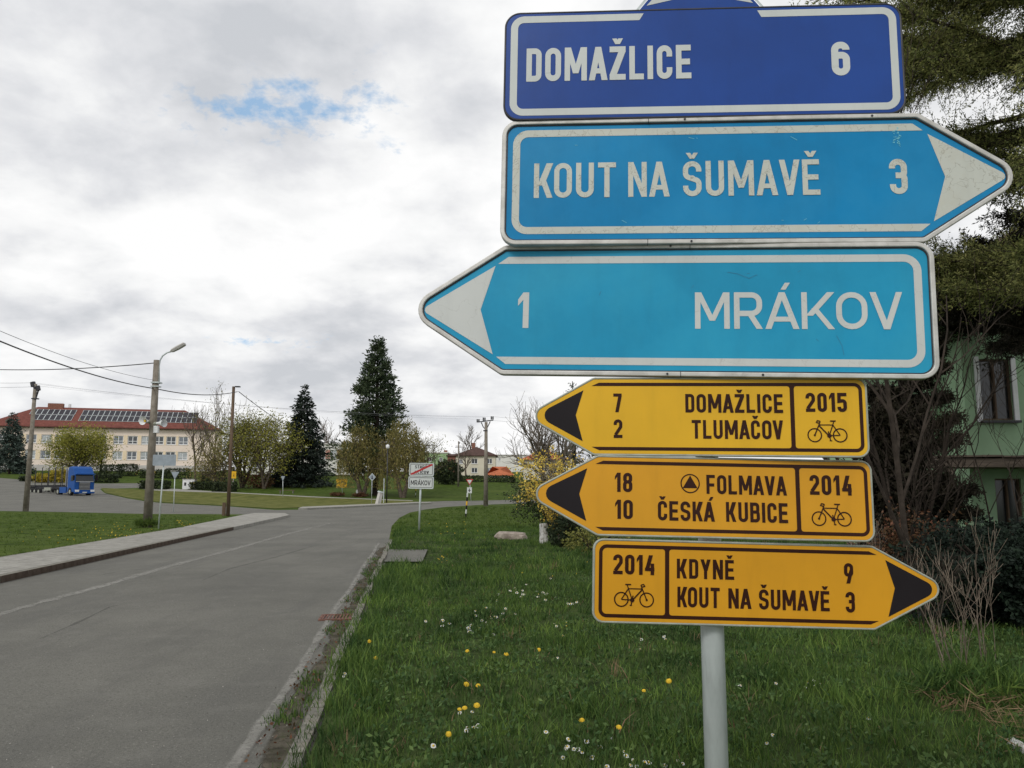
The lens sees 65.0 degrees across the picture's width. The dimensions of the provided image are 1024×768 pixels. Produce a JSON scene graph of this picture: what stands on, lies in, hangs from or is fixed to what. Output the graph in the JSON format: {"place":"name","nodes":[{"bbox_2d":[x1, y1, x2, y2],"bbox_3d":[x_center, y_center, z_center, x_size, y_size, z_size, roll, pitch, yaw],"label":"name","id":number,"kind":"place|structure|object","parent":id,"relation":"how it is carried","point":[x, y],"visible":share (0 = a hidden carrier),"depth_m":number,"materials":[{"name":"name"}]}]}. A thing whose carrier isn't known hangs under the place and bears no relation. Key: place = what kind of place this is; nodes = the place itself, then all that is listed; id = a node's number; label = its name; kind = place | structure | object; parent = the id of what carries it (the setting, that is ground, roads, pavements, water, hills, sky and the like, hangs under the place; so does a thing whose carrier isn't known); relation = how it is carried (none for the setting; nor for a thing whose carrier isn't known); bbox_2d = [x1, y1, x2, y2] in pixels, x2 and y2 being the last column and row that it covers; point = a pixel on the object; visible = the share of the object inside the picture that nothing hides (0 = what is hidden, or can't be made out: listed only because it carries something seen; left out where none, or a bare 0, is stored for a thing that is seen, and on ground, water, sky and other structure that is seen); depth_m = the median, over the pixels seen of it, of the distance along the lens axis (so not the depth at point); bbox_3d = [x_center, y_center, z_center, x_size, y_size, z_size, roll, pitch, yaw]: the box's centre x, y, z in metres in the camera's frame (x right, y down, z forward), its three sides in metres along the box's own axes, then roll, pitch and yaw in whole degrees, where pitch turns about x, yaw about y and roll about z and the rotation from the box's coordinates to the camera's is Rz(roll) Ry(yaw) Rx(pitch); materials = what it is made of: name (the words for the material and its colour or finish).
{"place":"outdoors","nodes":[
{"label":"outdoors","id":0,"kind":"place"},
{"bbox_2d":[0,512,231,556],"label":"grass","id":1,"kind":"structure","parent":0,"point":[77,528],"depth_m":33.41,"materials":[{"name":"green plant"}]},
{"bbox_2d":[0,527,233,582],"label":"pavement","id":2,"kind":"structure","parent":0,"point":[20,566],"depth_m":19.20,"materials":[{"name":"concrete"}]},
{"bbox_2d":[185,513,288,529],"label":"pavement","id":3,"kind":"structure","parent":0,"point":[243,521],"depth_m":37.94,"materials":[{"name":"grey concrete"}]},
{"bbox_2d":[0,478,535,767],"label":"road","id":4,"kind":"structure","parent":0,"point":[112,662],"depth_m":8.89,"materials":[{"name":"grey asphalt"}]},
{"bbox_2d":[30,466,97,495],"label":"articulated truck","id":5,"kind":"object","parent":4,"relation":"on","point":[79,480],"visible":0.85,"depth_m":102.93,"materials":[{"name":"blue metal"}]},
{"bbox_2d":[0,523,329,614],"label":"line","id":6,"kind":"object","parent":4,"relation":"on","point":[74,593],"visible":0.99,"depth_m":14.41,"materials":[{"name":"white paint"}]},
{"bbox_2d":[227,544,378,767],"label":"edge line","id":7,"kind":"object","parent":4,"relation":"on","point":[244,748],"visible":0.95,"depth_m":6.45,"materials":[{"name":"white paint"}]},
{"bbox_2d":[261,547,385,767],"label":"gutter dirt","id":8,"kind":"structure","parent":4,"relation":"on","point":[281,732],"depth_m":5.83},
{"bbox_2d":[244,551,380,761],"bbox_3d":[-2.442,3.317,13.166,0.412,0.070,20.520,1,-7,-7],"label":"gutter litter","id":9,"kind":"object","parent":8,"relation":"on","point":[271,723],"visible":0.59,"depth_m":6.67,"materials":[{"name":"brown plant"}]},
{"bbox_2d":[258,556,379,767],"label":"gutter weeds","id":10,"kind":"object","parent":8,"relation":"on","point":[285,717],"visible":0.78,"depth_m":6.35,"materials":[{"name":"green plant"}]},
{"bbox_2d":[318,614,352,620],"bbox_3d":[-2.189,2.912,10.034,0.410,0.020,0.420,1,-7,-7],"label":"drain grate","id":11,"kind":"object","parent":8,"relation":"on","point":[323,617],"visible":0.86,"depth_m":9.97,"materials":[{"name":"metal"}]},
{"bbox_2d":[0,470,549,556],"bbox_3d":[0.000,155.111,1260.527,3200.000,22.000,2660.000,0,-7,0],"label":"ground","id":12,"kind":"structure","parent":0,"point":[443,492],"depth_m":50.79,"materials":[{"name":"green plant"}]},
{"bbox_2d":[0,412,36,473],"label":"blue spruce","id":13,"kind":"object","parent":12,"relation":"on","point":[15,461],"visible":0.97,"depth_m":166.98,"materials":[{"name":"green plant"}]},
{"bbox_2d":[22,381,40,510],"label":"electricity pole","id":14,"kind":"object","parent":12,"relation":"on","point":[36,390],"visible":0.94,"depth_m":58.37,"materials":[{"name":"concrete"}]},
{"bbox_2d":[31,473,53,482],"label":"flowering shrub","id":15,"kind":"object","parent":12,"relation":"on","point":[39,477],"visible":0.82,"depth_m":130.65,"materials":[{"name":"yellow plant"}]},
{"bbox_2d":[47,467,65,482],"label":"flowering shrub","id":16,"kind":"object","parent":12,"relation":"on","point":[58,475],"visible":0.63,"depth_m":131.46,"materials":[{"name":"yellow plant"}]},
{"bbox_2d":[33,418,127,470],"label":"green tree","id":17,"kind":"object","parent":12,"relation":"on","point":[83,450],"visible":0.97,"depth_m":156.16,"materials":[{"name":"green plant"}]},
{"bbox_2d":[94,473,119,482],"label":"hedge","id":18,"kind":"object","parent":12,"relation":"on","point":[110,479],"visible":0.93,"depth_m":133.33,"materials":[{"name":"green plant"}]},
{"bbox_2d":[98,464,124,477],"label":"hedge","id":19,"kind":"object","parent":12,"relation":"on","point":[120,469],"visible":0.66,"depth_m":148.30,"materials":[{"name":"green plant"}]},
{"bbox_2d":[0,403,224,471],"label":"school building","id":20,"kind":"structure","parent":12,"relation":"on","point":[128,428],"depth_m":190.44,"materials":[{"name":"plaster"},{"name":"red tile"},{"name":"glass"}]},
{"bbox_2d":[118,463,139,475],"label":"hedge","id":21,"kind":"object","parent":12,"relation":"on","point":[134,468],"visible":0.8,"depth_m":156.96,"materials":[{"name":"green plant"}]},
{"bbox_2d":[132,517,162,527],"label":"grass tuft","id":22,"kind":"object","parent":12,"relation":"on","point":[142,522],"visible":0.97,"depth_m":33.53,"materials":[{"name":"green plant"}]},
{"bbox_2d":[138,469,167,477],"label":"hedge","id":23,"kind":"object","parent":12,"relation":"on","point":[142,473],"visible":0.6,"depth_m":150.40,"materials":[{"name":"green plant"}]},
{"bbox_2d":[137,479,171,489],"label":"hedge","id":24,"kind":"object","parent":12,"relation":"on","point":[166,484],"visible":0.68,"depth_m":120.42,"materials":[{"name":"green plant"}]},
{"bbox_2d":[142,342,185,527],"bbox_3d":[-14.822,2.271,34.268,1.384,8.170,0.361,0,-7,0],"label":"lamp pole","id":25,"kind":"object","parent":12,"relation":"on","point":[149,482],"visible":0.94,"depth_m":34.15,"materials":[{"name":"concrete"}]},
{"bbox_2d":[0,363,152,369],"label":"cable","id":26,"kind":"object","parent":25,"relation":"attached to","point":[75,368],"visible":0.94,"depth_m":37.92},
{"bbox_2d":[0,341,153,388],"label":"cable","id":27,"kind":"object","parent":25,"relation":"attached to","point":[70,367],"visible":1,"depth_m":25.82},
{"bbox_2d":[152,455,175,528],"bbox_3d":[-14.257,4.418,32.851,0.951,3.047,0.115,0,-7,0],"label":"road sign","id":28,"kind":"object","parent":12,"relation":"on","point":[164,460],"visible":0.92,"depth_m":32.95,"materials":[{"name":"grey metal"}]},
{"bbox_2d":[164,467,191,478],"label":"hedge","id":29,"kind":"object","parent":12,"relation":"on","point":[184,470],"visible":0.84,"depth_m":149.59,"materials":[{"name":"green plant"}]},
{"bbox_2d":[171,403,217,477],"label":"bare tree","id":30,"kind":"object","parent":12,"relation":"on","point":[192,437],"visible":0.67,"depth_m":141.73,"materials":[{"name":"brown plant"}]},
{"bbox_2d":[188,481,213,489],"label":"hedge","id":31,"kind":"object","parent":12,"relation":"on","point":[204,486],"visible":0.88,"depth_m":120.61,"materials":[{"name":"green plant"}]},
{"bbox_2d":[177,427,249,488],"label":"green tree","id":32,"kind":"object","parent":12,"relation":"on","point":[214,461],"visible":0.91,"depth_m":122.96,"materials":[{"name":"green plant"}]},
{"bbox_2d":[183,382,246,480],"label":"bare tree","id":33,"kind":"object","parent":12,"relation":"on","point":[204,425],"visible":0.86,"depth_m":134.87,"materials":[{"name":"brown plant"}]},
{"bbox_2d":[211,481,238,491],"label":"hedge","id":34,"kind":"object","parent":12,"relation":"on","point":[217,487],"visible":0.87,"depth_m":117.08,"materials":[{"name":"green plant"}]},
{"bbox_2d":[222,386,240,516],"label":"wooden pole","id":35,"kind":"object","parent":12,"relation":"on","point":[225,509],"visible":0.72,"depth_m":47.58,"materials":[{"name":"brown wood"}]},
{"bbox_2d":[200,400,295,487],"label":"green tree","id":36,"kind":"object","parent":12,"relation":"on","point":[227,434],"visible":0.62,"depth_m":127.19,"materials":[{"name":"green plant"}]},
{"bbox_2d":[102,488,413,507],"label":"grass strip","id":37,"kind":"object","parent":12,"relation":"on","point":[251,500],"depth_m":97.00,"materials":[{"name":"green plant"}]},
{"bbox_2d":[245,472,275,488],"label":"shrub","id":38,"kind":"object","parent":12,"relation":"on","point":[256,482],"visible":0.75,"depth_m":126.84,"materials":[{"name":"green plant"}]},
{"bbox_2d":[218,407,315,488],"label":"green tree","id":39,"kind":"object","parent":12,"relation":"on","point":[279,449],"visible":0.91,"depth_m":125.92,"materials":[{"name":"green plant"}]},
{"bbox_2d":[271,463,289,487],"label":"shrub","id":40,"kind":"object","parent":12,"relation":"on","point":[278,481],"visible":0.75,"depth_m":129.43,"materials":[{"name":"green plant"}]},
{"bbox_2d":[154,488,412,500],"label":"footpath","id":41,"kind":"structure","parent":12,"relation":"on","point":[183,490],"depth_m":112.91,"materials":[{"name":"grey concrete"}]},
{"bbox_2d":[267,384,341,488],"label":"spruce tree","id":42,"kind":"object","parent":12,"relation":"on","point":[302,472],"visible":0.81,"depth_m":133.34,"materials":[{"name":"green plant"}]},
{"bbox_2d":[246,443,363,475],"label":"house","id":43,"kind":"structure","parent":12,"relation":"on","point":[328,451],"depth_m":174.73,"materials":[{"name":"beige glass"}]},
{"bbox_2d":[318,416,343,442],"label":"bare tree","id":44,"kind":"object","parent":12,"relation":"on","point":[327,437],"visible":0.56,"depth_m":189.56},
{"bbox_2d":[281,539,391,767],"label":"kerb","id":45,"kind":"structure","parent":12,"relation":"on","point":[314,711],"depth_m":5.59,"materials":[{"name":"concrete"}]},
{"bbox_2d":[334,420,386,495],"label":"willow tree","id":46,"kind":"object","parent":12,"relation":"on","point":[359,444],"visible":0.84,"depth_m":107.41,"materials":[{"name":"green plant"}]},
{"bbox_2d":[325,335,424,495],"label":"conifer tree","id":47,"kind":"object","parent":12,"relation":"on","point":[386,400],"visible":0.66,"depth_m":112.31,"materials":[{"name":"green plant"}]},
{"bbox_2d":[372,415,440,497],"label":"willow tree","id":48,"kind":"object","parent":12,"relation":"on","point":[412,455],"visible":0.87,"depth_m":105.41,"materials":[{"name":"green plant"}]},
{"bbox_2d":[416,432,455,472],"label":"bare tree","id":49,"kind":"object","parent":12,"relation":"on","point":[431,453],"visible":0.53,"depth_m":133.50,"materials":[{"name":"grey plant"}]},
{"bbox_2d":[423,450,450,469],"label":"house","id":50,"kind":"structure","parent":12,"relation":"on","point":[445,453],"depth_m":214.30,"materials":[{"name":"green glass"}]},
{"bbox_2d":[431,458,464,484],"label":"evergreen bush","id":51,"kind":"object","parent":12,"relation":"on","point":[442,475],"visible":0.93,"depth_m":145.97,"materials":[{"name":"green plant"}]},
{"bbox_2d":[453,441,475,475],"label":"bare tree","id":52,"kind":"object","parent":12,"relation":"on","point":[463,456],"visible":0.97,"depth_m":185.00,"materials":[{"name":"grey plant"}]},
{"bbox_2d":[456,426,483,450],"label":"bare tree","id":53,"kind":"object","parent":12,"relation":"on","point":[467,438],"visible":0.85,"depth_m":234.54,"materials":[{"name":"grey plant"}]},
{"bbox_2d":[454,443,497,475],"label":"house","id":54,"kind":"structure","parent":12,"relation":"on","point":[475,466],"depth_m":199.19,"materials":[{"name":"beige paint"}]},
{"bbox_2d":[477,416,493,505],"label":"electricity pole","id":55,"kind":"object","parent":12,"relation":"on","point":[485,502],"visible":0.93,"depth_m":75.51,"materials":[{"name":"concrete"}]},
{"bbox_2d":[459,475,515,482],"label":"hedge","id":56,"kind":"object","parent":12,"relation":"on","point":[497,478],"visible":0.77,"depth_m":157.08,"materials":[{"name":"green plant"}]},
{"bbox_2d":[488,467,512,477],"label":"house","id":57,"kind":"structure","parent":12,"relation":"on","point":[499,471],"depth_m":180.47,"materials":[{"name":"orange tile"}]},
{"bbox_2d":[496,455,525,471],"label":"house","id":58,"kind":"structure","parent":12,"relation":"on","point":[502,462],"depth_m":258.91,"materials":[{"name":"white paint"}]},
{"bbox_2d":[497,466,564,526],"bbox_3d":[1.551,4.765,33.633,4.437,2.691,1.684,0,-7,0],"label":"hedge","id":59,"kind":"object","parent":12,"relation":"on","point":[529,504],"visible":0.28,"depth_m":33.58,"materials":[{"name":"yellow plant"}]},
{"bbox_2d":[490,391,583,482],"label":"bare tree","id":60,"kind":"object","parent":12,"relation":"on","point":[541,445],"visible":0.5,"depth_m":60.28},
{"bbox_2d":[522,451,566,479],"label":"house","id":61,"kind":"structure","parent":12,"relation":"on","point":[526,471],"depth_m":169.07,"materials":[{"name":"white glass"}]},
{"bbox_2d":[544,381,593,468],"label":"dark evergreen","id":62,"kind":"object","parent":12,"relation":"on","point":[573,457],"visible":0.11,"depth_m":69.66,"materials":[{"name":"plant"}]},
{"bbox_2d":[271,524,1023,767],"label":"grass verge","id":63,"kind":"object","parent":12,"relation":"on","point":[481,701],"depth_m":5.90,"materials":[{"name":"plant"}]},
{"bbox_2d":[384,549,426,561],"bbox_3d":[-2.530,3.988,18.761,1.008,0.001,3.552,1,-7,-4],"label":"concrete slab","id":64,"kind":"object","parent":63,"relation":"on","point":[409,554],"visible":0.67,"depth_m":18.86,"materials":[{"name":"concrete"}]},
{"bbox_2d":[417,489,421,531],"bbox_3d":[-3.354,4.186,29.110,0.180,2.478,0.180,0,-7,0],"label":"signpost","id":65,"kind":"object","parent":63,"relation":"on","point":[419,510],"visible":0.58,"depth_m":29.05,"materials":[{"name":"metal"}]},
{"bbox_2d":[408,476,433,488],"bbox_3d":[-3.302,3.577,29.171,0.925,0.445,0.037,1,-7,2],"label":"town sign","id":66,"kind":"object","parent":65,"relation":"attached to","point":[420,482],"visible":1,"depth_m":29.16,"materials":[{"name":"white metal"}]},
{"bbox_2d":[409,463,433,475],"bbox_3d":[-3.286,3.107,29.233,0.902,0.468,0.037,1,-7,2],"label":"town end sign","id":67,"kind":"object","parent":65,"relation":"attached to","point":[421,469],"visible":1,"depth_m":29.22,"materials":[{"name":"white metal"}]},
{"bbox_2d":[494,531,527,538],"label":"stone slab","id":68,"kind":"structure","parent":63,"relation":"on","point":[507,535],"depth_m":24.45,"materials":[{"name":"beige stone"}]},
{"bbox_2d":[539,523,547,542],"bbox_3d":[0.892,4.262,22.557,0.262,0.689,0.266,0,-7,0],"label":"white marker post","id":69,"kind":"object","parent":63,"relation":"on","point":[543,534],"visible":0.7,"depth_m":22.47,"materials":[{"name":"paint"}]},
{"bbox_2d":[506,444,591,537],"bbox_3d":[1.310,2.969,22.183,3.068,3.026,2.718,-2,-8,13],"label":"forsythia bush","id":70,"kind":"object","parent":63,"relation":"on","point":[549,514],"visible":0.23,"depth_m":22.06,"materials":[{"name":"yellow plant"}]},
{"bbox_2d":[544,512,585,546],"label":"shrub","id":71,"kind":"object","parent":63,"relation":"on","point":[556,529],"visible":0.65,"depth_m":20.77,"materials":[{"name":"green plant"}]},
{"bbox_2d":[561,527,630,552],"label":"shrub","id":72,"kind":"object","parent":63,"relation":"on","point":[585,539],"visible":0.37,"depth_m":19.10,"materials":[{"name":"green plant"}]},
{"bbox_2d":[844,380,951,557],"bbox_3d":[6.082,1.486,12.917,1.571,3.709,1.710,-6,-9,38],"label":"shrub","id":73,"kind":"object","parent":63,"relation":"on","point":[906,448],"visible":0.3,"depth_m":12.64,"materials":[{"name":"brown plant"}]},
{"bbox_2d":[846,491,972,575],"bbox_3d":[5.637,2.327,11.279,2.189,1.633,1.356,0,-7,0],"label":"beech hedge","id":74,"kind":"object","parent":63,"relation":"on","point":[895,534],"visible":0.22,"depth_m":11.25,"materials":[{"name":"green plant"}]},
{"bbox_2d":[823,306,1023,555],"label":"multi stem tree","id":75,"kind":"object","parent":63,"relation":"on","point":[939,469],"visible":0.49,"depth_m":12.02,"materials":[{"name":"brown plant"}]},
{"bbox_2d":[865,281,990,531],"bbox_3d":[6.402,0.879,13.209,2.245,5.288,1.898,0,-7,0],"label":"yew tree","id":76,"kind":"object","parent":63,"relation":"on","point":[962,508],"visible":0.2,"depth_m":12.90,"materials":[{"name":"green plant"}]},
{"bbox_2d":[867,647,1023,713],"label":"grass tuft","id":77,"kind":"object","parent":63,"relation":"on","point":[993,681],"visible":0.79,"depth_m":5.70,"materials":[{"name":"green plant"}]},
{"bbox_2d":[889,517,1023,632],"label":"thuja bush","id":78,"kind":"object","parent":63,"relation":"on","point":[1007,605],"visible":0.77,"depth_m":8.62,"materials":[{"name":"green plant"}]},
{"bbox_2d":[907,672,1023,750],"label":"dead grass","id":79,"kind":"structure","parent":63,"relation":"on","point":[979,709],"depth_m":5.33,"materials":[{"name":"plant"}]},
{"bbox_2d":[932,515,1019,579],"bbox_3d":[6.762,2.460,11.042,2.065,1.312,1.792,0,-7,0],"label":"juniper bush","id":80,"kind":"object","parent":63,"relation":"on","point":[977,522],"visible":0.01,"depth_m":11.16,"materials":[{"name":"green plant"}]},
{"bbox_2d":[931,195,1023,383],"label":"yew tree","id":81,"kind":"object","parent":63,"relation":"on","point":[1010,336],"visible":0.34,"depth_m":14.71,"materials":[{"name":"green plant"}]},
{"bbox_2d":[949,505,1007,659],"bbox_3d":[3.701,1.695,6.413,0.385,1.462,0.552,3,-8,-22],"label":"bare shrub","id":82,"kind":"object","parent":63,"relation":"on","point":[980,591],"visible":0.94,"depth_m":6.36,"materials":[{"name":"brown plant"}]},
{"bbox_2d":[934,341,1023,525],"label":"bare sapling","id":83,"kind":"object","parent":63,"relation":"on","point":[1014,464],"visible":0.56,"depth_m":13.05,"materials":[{"name":"brown plant"}]},
{"bbox_2d":[979,395,1023,525],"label":"bare sapling","id":84,"kind":"object","parent":63,"relation":"on","point":[1020,498],"visible":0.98,"depth_m":11.33,"materials":[{"name":"brown plant"}]},
{"bbox_2d":[1005,513,1023,583],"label":"juniper bush","id":85,"kind":"object","parent":63,"relation":"on","point":[1022,521],"visible":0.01,"depth_m":9.57,"materials":[{"name":"green plant"}]},
{"bbox_2d":[698,457,728,767],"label":"signpost","id":86,"kind":"object","parent":12,"relation":"on","point":[714,699],"depth_m":2.37,"materials":[{"name":"metal"}]},
{"bbox_2d":[418,242,939,379],"bbox_3d":[0.491,-0.224,2.552,1.585,0.424,0.118,1,-9,7],"label":"direction sign","id":87,"kind":"object","parent":86,"relation":"attached to","point":[861,310],"visible":1,"depth_m":2.49,"materials":[{"name":"metal"}]},
{"bbox_2d":[535,377,869,457],"bbox_3d":[0.574,0.107,2.503,0.999,0.242,0.110,0,-8,5],"label":"direction sign","id":88,"kind":"object","parent":86,"relation":"attached to","point":[716,417],"visible":0.98,"depth_m":2.45,"materials":[{"name":"yellow metal"}]},
{"bbox_2d":[503,0,905,121],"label":"direction sign","id":89,"kind":"object","parent":86,"relation":"attached to","point":[650,59],"visible":1,"depth_m":2.60,"materials":[{"name":"metal"}]},
{"bbox_2d":[536,455,874,541],"bbox_3d":[0.578,0.350,2.469,1.009,0.242,0.110,1,-10,2],"label":"direction sign","id":90,"kind":"object","parent":86,"relation":"attached to","point":[725,498],"visible":1,"depth_m":2.42,"materials":[{"name":"yellow metal"}]},
{"bbox_2d":[500,113,1012,246],"bbox_3d":[0.754,-0.636,2.581,1.575,0.423,0.118,0,-9,5],"label":"direction sign","id":91,"kind":"object","parent":86,"relation":"attached to","point":[894,177],"visible":0.98,"depth_m":2.53,"materials":[{"name":"metal"}]},
{"bbox_2d":[592,538,938,629],"bbox_3d":[0.753,0.602,2.436,1.028,0.245,0.110,2,-8,0],"label":"direction sign","id":92,"kind":"object","parent":86,"relation":"attached to","point":[753,584],"visible":1,"depth_m":2.38,"materials":[{"name":"yellow metal"}]},
{"bbox_2d":[798,0,1023,616],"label":"tree","id":93,"kind":"object","parent":12,"relation":"on","point":[902,494],"visible":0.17,"depth_m":9.71,"materials":[{"name":"brown plant"}]},
{"bbox_2d":[830,233,1023,542],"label":"green house","id":94,"kind":"structure","parent":12,"relation":"on","point":[995,474],"depth_m":17.02,"materials":[{"name":"green paint"}]},
{"bbox_2d":[979,359,1012,419],"bbox_3d":[10.314,0.126,17.217,0.685,1.313,0.083,0,-7,0],"label":"window","id":95,"kind":"structure","parent":94,"relation":"in","point":[995,402],"depth_m":17.22,"materials":[{"name":"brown glass"}]},
{"bbox_2d":[995,479,1021,528],"bbox_3d":[10.410,2.884,16.857,0.548,1.787,0.083,0,-7,0],"label":"window","id":96,"kind":"structure","parent":94,"relation":"in","point":[1006,506],"depth_m":16.92,"materials":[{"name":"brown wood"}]},
{"bbox_2d":[883,495,970,635],"bbox_3d":[4.197,1.873,8.136,0.802,1.556,0.791,-3,-8,24],"label":"bare shrub","id":97,"kind":"object","parent":12,"relation":"on","point":[944,558],"visible":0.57,"depth_m":8.16,"materials":[{"name":"brown plant"}]},
{"bbox_2d":[906,538,980,667],"bbox_3d":[3.247,1.780,6.105,0.498,1.215,0.532,7,-10,-44],"label":"bare shrub","id":98,"kind":"object","parent":12,"relation":"on","point":[939,615],"visible":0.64,"depth_m":6.08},
{"bbox_2d":[298,502,430,509],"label":"pavement","id":99,"kind":"structure","parent":0,"point":[344,506],"depth_m":72.05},
{"bbox_2d":[0,0,1023,470],"label":"sky","id":100,"kind":"structure","parent":0,"point":[271,190],"materials":[{"name":"white"}]},
{"bbox_2d":[391,505,676,543],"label":"grass","id":101,"kind":"structure","parent":0,"point":[500,522],"depth_m":40.83,"materials":[{"name":"green plant"}]},
{"bbox_2d":[789,0,1023,324],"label":"larch tree","id":102,"kind":"object","parent":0,"point":[974,51],"visible":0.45,"depth_m":12.32,"materials":[{"name":"green plant"}]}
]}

